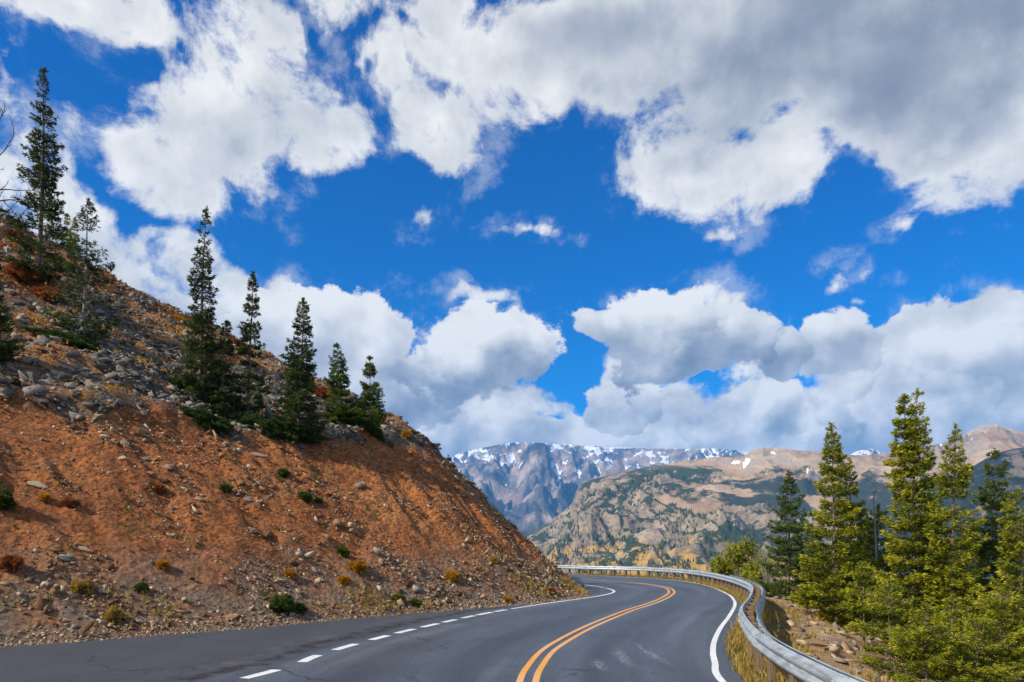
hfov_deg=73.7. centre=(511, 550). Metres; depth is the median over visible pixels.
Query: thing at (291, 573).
golden shrub
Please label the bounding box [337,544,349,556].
green shrub
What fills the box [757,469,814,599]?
spruce tree
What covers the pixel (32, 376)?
rock
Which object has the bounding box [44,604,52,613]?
rock
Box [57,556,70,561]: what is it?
rock
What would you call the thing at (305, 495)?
green shrub
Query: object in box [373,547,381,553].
rock
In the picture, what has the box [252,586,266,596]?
rock
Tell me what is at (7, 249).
rock
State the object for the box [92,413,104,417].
rock
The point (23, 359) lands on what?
rock
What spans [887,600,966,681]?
spruce tree
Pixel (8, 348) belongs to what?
fir tree
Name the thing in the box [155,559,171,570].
golden shrub
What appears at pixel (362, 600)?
rock
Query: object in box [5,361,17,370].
rock
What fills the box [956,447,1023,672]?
spruce tree
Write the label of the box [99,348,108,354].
rock
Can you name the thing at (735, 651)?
dry grass
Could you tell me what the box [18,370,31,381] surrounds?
rock
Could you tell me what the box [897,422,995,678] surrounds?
spruce tree
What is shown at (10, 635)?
green sprigs
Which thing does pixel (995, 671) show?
spruce tree
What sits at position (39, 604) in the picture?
rock
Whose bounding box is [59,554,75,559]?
rock
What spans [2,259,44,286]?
rusty shrub
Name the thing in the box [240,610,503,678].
dashed turnout line
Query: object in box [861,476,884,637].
dead snag
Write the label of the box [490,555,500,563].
grass tuft
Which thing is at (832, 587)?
spruce tree
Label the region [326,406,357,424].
juniper bush
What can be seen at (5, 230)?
dead tree
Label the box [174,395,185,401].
rock
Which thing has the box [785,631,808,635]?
rock
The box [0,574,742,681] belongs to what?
road
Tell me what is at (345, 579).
golden shrub
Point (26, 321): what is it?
rock
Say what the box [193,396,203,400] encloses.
rock
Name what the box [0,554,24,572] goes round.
rusty shrub
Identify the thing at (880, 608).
spruce tree
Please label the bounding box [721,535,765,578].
pine bush
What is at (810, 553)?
spruce tree
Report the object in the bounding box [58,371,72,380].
rock
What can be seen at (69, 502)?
rusty shrub
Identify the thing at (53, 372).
rock
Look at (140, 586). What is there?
green shrub
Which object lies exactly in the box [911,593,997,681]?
spruce tree
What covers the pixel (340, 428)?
rock
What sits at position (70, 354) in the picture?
rock
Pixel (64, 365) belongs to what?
rock
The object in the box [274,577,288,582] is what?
rock
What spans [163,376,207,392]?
juniper bush
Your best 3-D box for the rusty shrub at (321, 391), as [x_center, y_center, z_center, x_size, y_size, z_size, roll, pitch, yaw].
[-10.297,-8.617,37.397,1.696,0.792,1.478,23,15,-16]
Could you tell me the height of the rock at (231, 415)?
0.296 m
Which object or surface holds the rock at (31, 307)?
on the hillside
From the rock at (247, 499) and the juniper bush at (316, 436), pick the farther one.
the juniper bush at (316, 436)
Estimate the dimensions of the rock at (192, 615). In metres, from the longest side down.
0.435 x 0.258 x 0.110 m
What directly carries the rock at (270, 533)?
on the hillside
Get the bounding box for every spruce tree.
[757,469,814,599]
[786,421,877,626]
[798,535,835,610]
[827,458,878,628]
[839,514,887,618]
[840,560,897,649]
[853,502,908,640]
[855,579,936,681]
[868,388,968,661]
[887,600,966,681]
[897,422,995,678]
[898,502,960,631]
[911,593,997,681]
[936,616,1023,681]
[954,516,998,660]
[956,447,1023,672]
[956,586,1023,681]
[958,487,1023,681]
[987,519,1023,680]
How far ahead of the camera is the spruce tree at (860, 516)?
25.33 m
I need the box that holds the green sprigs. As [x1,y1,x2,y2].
[0,405,563,637]
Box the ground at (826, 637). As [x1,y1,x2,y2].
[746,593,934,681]
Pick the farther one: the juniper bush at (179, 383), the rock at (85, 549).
the juniper bush at (179, 383)
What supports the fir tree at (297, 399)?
on the hillside
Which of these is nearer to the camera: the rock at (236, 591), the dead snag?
the rock at (236, 591)
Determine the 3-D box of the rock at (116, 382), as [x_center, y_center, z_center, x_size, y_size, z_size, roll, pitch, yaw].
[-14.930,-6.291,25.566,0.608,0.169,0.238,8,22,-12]
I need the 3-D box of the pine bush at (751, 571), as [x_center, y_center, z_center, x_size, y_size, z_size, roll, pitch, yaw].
[13.862,1.435,38.056,2.551,2.470,2.012,0,0,0]
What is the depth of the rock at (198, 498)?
22.09 m
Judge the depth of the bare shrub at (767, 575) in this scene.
35.97 m
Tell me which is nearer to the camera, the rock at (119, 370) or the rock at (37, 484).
the rock at (37, 484)
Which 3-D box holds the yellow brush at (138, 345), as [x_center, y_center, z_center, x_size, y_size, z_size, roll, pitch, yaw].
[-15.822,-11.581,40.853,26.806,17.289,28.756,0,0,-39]
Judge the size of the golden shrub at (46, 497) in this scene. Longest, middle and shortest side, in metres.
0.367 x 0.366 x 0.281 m
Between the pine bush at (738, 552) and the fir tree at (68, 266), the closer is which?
the fir tree at (68, 266)
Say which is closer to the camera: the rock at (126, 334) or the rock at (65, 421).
the rock at (65, 421)
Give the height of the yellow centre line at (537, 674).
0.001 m
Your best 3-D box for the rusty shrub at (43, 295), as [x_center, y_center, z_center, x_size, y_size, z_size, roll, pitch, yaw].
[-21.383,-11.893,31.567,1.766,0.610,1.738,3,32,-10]
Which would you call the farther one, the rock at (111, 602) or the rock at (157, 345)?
the rock at (157, 345)
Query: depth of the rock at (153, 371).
28.24 m
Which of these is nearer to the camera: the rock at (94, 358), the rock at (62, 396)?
the rock at (62, 396)
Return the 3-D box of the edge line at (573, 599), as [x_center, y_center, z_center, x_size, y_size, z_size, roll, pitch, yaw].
[-2.338,2.046,43.705,10.121,0.001,38.866,0,0,-21]
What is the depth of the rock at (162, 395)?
27.00 m
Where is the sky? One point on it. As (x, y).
(739, 225)
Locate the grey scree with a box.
[0,212,487,497]
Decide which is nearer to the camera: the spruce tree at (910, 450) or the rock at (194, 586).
the rock at (194, 586)
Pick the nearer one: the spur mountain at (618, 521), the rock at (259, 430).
the rock at (259, 430)
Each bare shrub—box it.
[751,540,778,592]
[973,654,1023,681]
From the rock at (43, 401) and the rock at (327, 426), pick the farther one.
the rock at (327, 426)
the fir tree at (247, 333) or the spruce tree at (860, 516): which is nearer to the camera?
the spruce tree at (860, 516)
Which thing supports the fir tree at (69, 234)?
on the hillside
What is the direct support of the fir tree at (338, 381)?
on the hillside
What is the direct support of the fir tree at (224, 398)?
on the hillside
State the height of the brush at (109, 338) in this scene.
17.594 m
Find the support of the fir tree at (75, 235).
on the hillside
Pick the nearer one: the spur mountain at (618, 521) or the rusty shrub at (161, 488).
the rusty shrub at (161, 488)
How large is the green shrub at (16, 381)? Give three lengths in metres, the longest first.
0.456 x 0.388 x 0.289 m
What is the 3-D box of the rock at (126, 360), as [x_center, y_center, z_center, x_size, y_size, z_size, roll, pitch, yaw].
[-15.542,-7.441,27.248,0.254,0.772,0.147,26,-36,-1]
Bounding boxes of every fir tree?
[0,66,73,282]
[0,279,24,364]
[39,197,125,340]
[43,219,53,240]
[60,213,73,250]
[70,217,80,253]
[170,204,222,399]
[200,319,239,418]
[228,270,272,417]
[271,297,329,436]
[315,342,357,424]
[354,355,386,426]
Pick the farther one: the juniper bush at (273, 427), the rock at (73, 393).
the juniper bush at (273, 427)
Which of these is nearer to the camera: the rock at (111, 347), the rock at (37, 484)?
the rock at (37, 484)
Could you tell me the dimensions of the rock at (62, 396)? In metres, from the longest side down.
0.574 x 0.225 x 0.160 m
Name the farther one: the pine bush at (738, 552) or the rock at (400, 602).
the pine bush at (738, 552)
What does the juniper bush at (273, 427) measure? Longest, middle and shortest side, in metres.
1.863 x 1.403 x 0.748 m
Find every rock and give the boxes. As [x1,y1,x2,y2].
[3,288,16,294]
[4,246,9,253]
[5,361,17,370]
[16,357,28,363]
[17,319,32,323]
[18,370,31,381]
[21,385,45,394]
[25,304,36,309]
[27,372,37,383]
[27,481,47,487]
[33,339,46,345]
[36,592,43,610]
[37,335,51,341]
[38,399,48,404]
[42,373,55,380]
[42,378,52,385]
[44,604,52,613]
[46,394,57,401]
[48,546,60,551]
[50,336,63,342]
[50,369,59,374]
[50,391,67,400]
[56,415,70,424]
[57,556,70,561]
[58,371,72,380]
[59,364,74,370]
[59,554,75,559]
[62,352,80,356]
[66,382,76,388]
[67,591,79,596]
[69,389,81,396]
[69,411,84,421]
[75,369,88,373]
[76,621,94,635]
[78,546,92,552]
[82,402,94,407]
[85,380,91,386]
[89,363,108,368]
[90,356,104,363]
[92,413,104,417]
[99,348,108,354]
[99,357,111,361]
[104,598,119,605]
[105,380,120,384]
[106,372,117,377]
[107,343,118,350]
[116,358,129,368]
[116,360,124,364]
[116,368,134,372]
[116,398,125,405]
[118,455,126,459]
[120,332,130,337]
[120,439,129,447]
[122,372,138,376]
[134,618,147,624]
[136,405,147,414]
[138,427,145,433]
[141,375,154,382]
[142,337,151,345]
[148,368,158,376]
[150,620,157,631]
[152,344,162,347]
[157,393,167,398]
[163,464,173,470]
[166,384,181,392]
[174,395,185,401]
[177,610,191,613]
[183,613,200,619]
[187,584,197,590]
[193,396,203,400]
[193,496,205,501]
[222,412,234,418]
[224,613,239,619]
[233,584,238,594]
[243,497,252,501]
[248,527,257,533]
[250,452,269,457]
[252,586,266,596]
[254,423,262,433]
[265,405,271,415]
[265,530,273,538]
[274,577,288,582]
[323,423,329,430]
[323,430,333,434]
[336,425,344,431]
[358,596,366,603]
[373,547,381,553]
[397,598,404,606]
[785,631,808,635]
[844,658,871,664]
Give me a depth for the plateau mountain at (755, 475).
3154.56 m
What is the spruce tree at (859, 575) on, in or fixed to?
on the ground at (826, 637)
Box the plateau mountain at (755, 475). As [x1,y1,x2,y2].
[632,424,1023,520]
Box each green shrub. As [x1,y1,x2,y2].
[0,484,18,509]
[10,376,21,384]
[132,581,148,592]
[219,483,232,491]
[265,593,297,613]
[277,468,290,477]
[292,601,309,613]
[296,490,313,501]
[314,497,323,503]
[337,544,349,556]
[392,594,406,603]
[409,597,422,607]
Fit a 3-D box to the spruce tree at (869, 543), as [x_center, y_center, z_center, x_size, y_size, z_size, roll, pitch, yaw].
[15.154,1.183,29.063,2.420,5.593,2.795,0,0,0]
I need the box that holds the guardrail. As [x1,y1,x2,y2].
[557,565,868,681]
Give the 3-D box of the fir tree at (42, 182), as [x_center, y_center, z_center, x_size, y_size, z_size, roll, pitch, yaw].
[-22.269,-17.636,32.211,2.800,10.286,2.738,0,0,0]
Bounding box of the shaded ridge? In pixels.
[870,448,1023,643]
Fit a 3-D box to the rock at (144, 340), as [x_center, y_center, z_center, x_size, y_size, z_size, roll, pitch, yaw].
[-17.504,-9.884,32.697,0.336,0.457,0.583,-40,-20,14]
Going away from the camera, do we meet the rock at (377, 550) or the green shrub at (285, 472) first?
the rock at (377, 550)
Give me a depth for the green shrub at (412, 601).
22.83 m
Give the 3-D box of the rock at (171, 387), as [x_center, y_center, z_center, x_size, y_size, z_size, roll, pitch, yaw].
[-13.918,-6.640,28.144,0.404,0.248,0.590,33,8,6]
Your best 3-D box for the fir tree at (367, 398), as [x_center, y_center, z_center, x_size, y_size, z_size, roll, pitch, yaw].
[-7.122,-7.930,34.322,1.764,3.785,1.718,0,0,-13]
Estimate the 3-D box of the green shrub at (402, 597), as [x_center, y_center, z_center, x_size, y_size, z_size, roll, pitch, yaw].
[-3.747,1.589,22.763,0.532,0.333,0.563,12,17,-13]
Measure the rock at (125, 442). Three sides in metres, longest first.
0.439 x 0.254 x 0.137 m
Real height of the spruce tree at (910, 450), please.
8.435 m
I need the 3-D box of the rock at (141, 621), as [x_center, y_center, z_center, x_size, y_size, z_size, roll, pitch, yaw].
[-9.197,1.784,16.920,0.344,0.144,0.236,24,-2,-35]
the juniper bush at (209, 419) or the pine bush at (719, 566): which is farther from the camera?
the pine bush at (719, 566)
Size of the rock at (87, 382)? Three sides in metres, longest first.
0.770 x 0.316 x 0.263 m
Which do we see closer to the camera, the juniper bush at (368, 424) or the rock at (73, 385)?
the rock at (73, 385)
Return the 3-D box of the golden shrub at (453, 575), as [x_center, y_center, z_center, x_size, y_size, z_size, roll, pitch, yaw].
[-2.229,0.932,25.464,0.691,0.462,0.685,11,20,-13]
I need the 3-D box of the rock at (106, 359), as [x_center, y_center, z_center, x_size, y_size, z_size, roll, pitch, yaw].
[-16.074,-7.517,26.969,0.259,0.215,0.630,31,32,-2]
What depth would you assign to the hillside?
22.90 m
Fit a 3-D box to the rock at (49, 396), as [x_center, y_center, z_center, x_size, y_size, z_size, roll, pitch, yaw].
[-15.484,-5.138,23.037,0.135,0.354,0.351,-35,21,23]
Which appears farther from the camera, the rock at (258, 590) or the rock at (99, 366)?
the rock at (99, 366)
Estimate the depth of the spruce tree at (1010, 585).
16.99 m
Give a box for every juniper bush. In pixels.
[18,325,102,350]
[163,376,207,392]
[179,405,234,434]
[227,412,265,429]
[254,417,298,441]
[278,419,329,444]
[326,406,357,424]
[353,416,385,441]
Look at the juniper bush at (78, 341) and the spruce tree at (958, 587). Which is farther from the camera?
the juniper bush at (78, 341)
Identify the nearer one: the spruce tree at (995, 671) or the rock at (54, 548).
the spruce tree at (995, 671)
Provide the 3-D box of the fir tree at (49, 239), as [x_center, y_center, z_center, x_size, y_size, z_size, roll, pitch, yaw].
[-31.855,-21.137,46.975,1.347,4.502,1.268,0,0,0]
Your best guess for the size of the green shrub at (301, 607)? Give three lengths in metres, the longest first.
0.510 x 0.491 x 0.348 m
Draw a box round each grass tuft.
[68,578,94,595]
[103,605,125,623]
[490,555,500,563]
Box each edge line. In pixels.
[511,584,614,608]
[575,574,736,681]
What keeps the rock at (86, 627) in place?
on the hillside
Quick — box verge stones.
[684,578,929,681]
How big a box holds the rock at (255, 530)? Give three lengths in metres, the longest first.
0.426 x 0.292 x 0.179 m
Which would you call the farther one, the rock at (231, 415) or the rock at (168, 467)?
the rock at (231, 415)
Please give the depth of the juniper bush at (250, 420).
27.97 m
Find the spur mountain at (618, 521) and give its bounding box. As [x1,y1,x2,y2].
[527,465,895,620]
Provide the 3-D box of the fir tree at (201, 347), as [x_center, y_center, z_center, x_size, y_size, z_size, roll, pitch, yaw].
[-12.996,-10.223,28.336,2.039,8.226,2.052,0,0,-20]
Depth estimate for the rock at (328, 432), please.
30.53 m
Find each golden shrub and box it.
[38,492,51,501]
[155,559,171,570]
[174,314,188,321]
[283,568,298,577]
[336,574,352,585]
[348,559,367,572]
[400,429,413,437]
[444,569,459,581]
[502,596,512,602]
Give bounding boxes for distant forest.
[529,469,895,612]
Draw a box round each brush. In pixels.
[0,220,467,477]
[0,230,463,474]
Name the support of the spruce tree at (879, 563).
on the ground at (826, 637)
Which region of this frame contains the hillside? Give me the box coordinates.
[0,214,584,646]
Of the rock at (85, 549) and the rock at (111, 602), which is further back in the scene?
the rock at (85, 549)
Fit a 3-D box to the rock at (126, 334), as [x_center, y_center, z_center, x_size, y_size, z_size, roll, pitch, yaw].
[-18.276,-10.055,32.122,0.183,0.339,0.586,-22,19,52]
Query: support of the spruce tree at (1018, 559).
on the ground at (826, 637)
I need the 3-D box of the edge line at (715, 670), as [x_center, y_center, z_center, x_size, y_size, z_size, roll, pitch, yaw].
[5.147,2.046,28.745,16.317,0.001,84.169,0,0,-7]
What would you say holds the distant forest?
on the spur mountain at (618, 521)
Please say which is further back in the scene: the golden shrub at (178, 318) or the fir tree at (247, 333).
the golden shrub at (178, 318)
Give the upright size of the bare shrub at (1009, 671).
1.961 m
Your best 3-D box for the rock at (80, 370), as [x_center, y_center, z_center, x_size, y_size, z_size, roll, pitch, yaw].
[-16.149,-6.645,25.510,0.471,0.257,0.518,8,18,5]
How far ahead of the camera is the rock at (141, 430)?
23.94 m
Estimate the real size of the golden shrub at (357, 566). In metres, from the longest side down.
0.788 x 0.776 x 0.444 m
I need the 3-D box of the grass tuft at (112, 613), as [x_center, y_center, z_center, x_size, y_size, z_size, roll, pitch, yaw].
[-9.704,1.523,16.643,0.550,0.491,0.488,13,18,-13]
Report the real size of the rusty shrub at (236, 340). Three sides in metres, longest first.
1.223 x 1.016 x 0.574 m
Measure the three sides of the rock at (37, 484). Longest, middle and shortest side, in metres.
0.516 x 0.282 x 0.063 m
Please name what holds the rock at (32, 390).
on the hillside
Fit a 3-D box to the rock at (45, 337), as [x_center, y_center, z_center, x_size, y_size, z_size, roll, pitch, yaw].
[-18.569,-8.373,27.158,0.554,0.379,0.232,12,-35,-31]
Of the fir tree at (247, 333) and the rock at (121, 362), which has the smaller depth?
the rock at (121, 362)
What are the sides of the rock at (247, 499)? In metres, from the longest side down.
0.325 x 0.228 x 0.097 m
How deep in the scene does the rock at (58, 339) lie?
27.05 m
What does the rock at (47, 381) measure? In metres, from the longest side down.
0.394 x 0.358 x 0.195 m
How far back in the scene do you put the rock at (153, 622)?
16.92 m
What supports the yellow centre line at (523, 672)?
on the road
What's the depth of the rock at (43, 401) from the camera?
22.51 m
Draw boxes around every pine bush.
[709,554,737,575]
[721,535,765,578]
[738,557,778,582]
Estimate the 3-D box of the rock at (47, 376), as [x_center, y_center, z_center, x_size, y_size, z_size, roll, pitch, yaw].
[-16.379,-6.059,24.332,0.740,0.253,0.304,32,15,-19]
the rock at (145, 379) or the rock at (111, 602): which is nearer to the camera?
the rock at (111, 602)
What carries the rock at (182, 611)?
on the hillside
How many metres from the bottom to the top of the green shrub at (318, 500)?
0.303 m
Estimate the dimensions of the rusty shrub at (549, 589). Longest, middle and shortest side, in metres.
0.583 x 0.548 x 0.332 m
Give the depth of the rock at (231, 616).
18.20 m
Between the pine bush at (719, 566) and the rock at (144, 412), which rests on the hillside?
the rock at (144, 412)
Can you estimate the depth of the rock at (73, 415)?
22.89 m
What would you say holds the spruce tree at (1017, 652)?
on the ground at (826, 637)
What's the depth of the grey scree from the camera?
32.44 m
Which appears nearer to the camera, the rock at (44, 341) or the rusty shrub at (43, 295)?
the rock at (44, 341)
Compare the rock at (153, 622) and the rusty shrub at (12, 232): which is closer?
the rock at (153, 622)
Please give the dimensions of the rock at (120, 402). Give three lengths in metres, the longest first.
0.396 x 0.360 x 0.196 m
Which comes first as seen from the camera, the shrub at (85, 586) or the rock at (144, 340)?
the shrub at (85, 586)
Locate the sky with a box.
[0,0,1023,457]
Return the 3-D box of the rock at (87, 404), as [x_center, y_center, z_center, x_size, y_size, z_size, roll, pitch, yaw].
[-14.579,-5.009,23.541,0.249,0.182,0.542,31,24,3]
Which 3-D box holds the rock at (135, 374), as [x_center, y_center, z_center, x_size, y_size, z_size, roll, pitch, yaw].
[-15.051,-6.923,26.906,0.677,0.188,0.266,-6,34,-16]
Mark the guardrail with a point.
(762, 641)
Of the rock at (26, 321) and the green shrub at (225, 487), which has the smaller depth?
the green shrub at (225, 487)
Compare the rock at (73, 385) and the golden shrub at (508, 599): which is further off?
the golden shrub at (508, 599)
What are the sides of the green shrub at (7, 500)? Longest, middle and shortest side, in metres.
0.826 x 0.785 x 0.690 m
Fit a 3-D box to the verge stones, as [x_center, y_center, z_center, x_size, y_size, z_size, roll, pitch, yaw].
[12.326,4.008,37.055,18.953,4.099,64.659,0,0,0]
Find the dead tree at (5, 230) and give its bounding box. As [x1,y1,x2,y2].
[0,101,55,258]
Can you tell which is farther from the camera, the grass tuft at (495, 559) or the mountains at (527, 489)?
the mountains at (527, 489)
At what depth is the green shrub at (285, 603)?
19.30 m
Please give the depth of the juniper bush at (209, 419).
26.12 m
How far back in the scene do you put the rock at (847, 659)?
15.85 m
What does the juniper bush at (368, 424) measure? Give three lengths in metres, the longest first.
1.914 x 1.359 x 0.615 m
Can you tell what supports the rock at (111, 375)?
on the hillside
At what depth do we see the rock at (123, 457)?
21.86 m
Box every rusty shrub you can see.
[0,225,33,245]
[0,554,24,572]
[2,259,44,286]
[28,285,68,300]
[59,496,80,507]
[152,483,166,493]
[231,338,244,344]
[308,385,336,398]
[546,587,556,594]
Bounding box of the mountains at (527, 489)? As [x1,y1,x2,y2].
[449,443,881,535]
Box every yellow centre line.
[516,579,669,681]
[532,579,674,681]
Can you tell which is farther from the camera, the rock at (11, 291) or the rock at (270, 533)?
the rock at (11, 291)
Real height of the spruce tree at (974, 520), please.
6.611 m
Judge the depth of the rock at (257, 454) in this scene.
26.39 m
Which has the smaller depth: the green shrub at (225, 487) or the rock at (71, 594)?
the rock at (71, 594)
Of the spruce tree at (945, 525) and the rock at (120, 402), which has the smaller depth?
the rock at (120, 402)
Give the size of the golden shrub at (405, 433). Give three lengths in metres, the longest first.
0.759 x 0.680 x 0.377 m

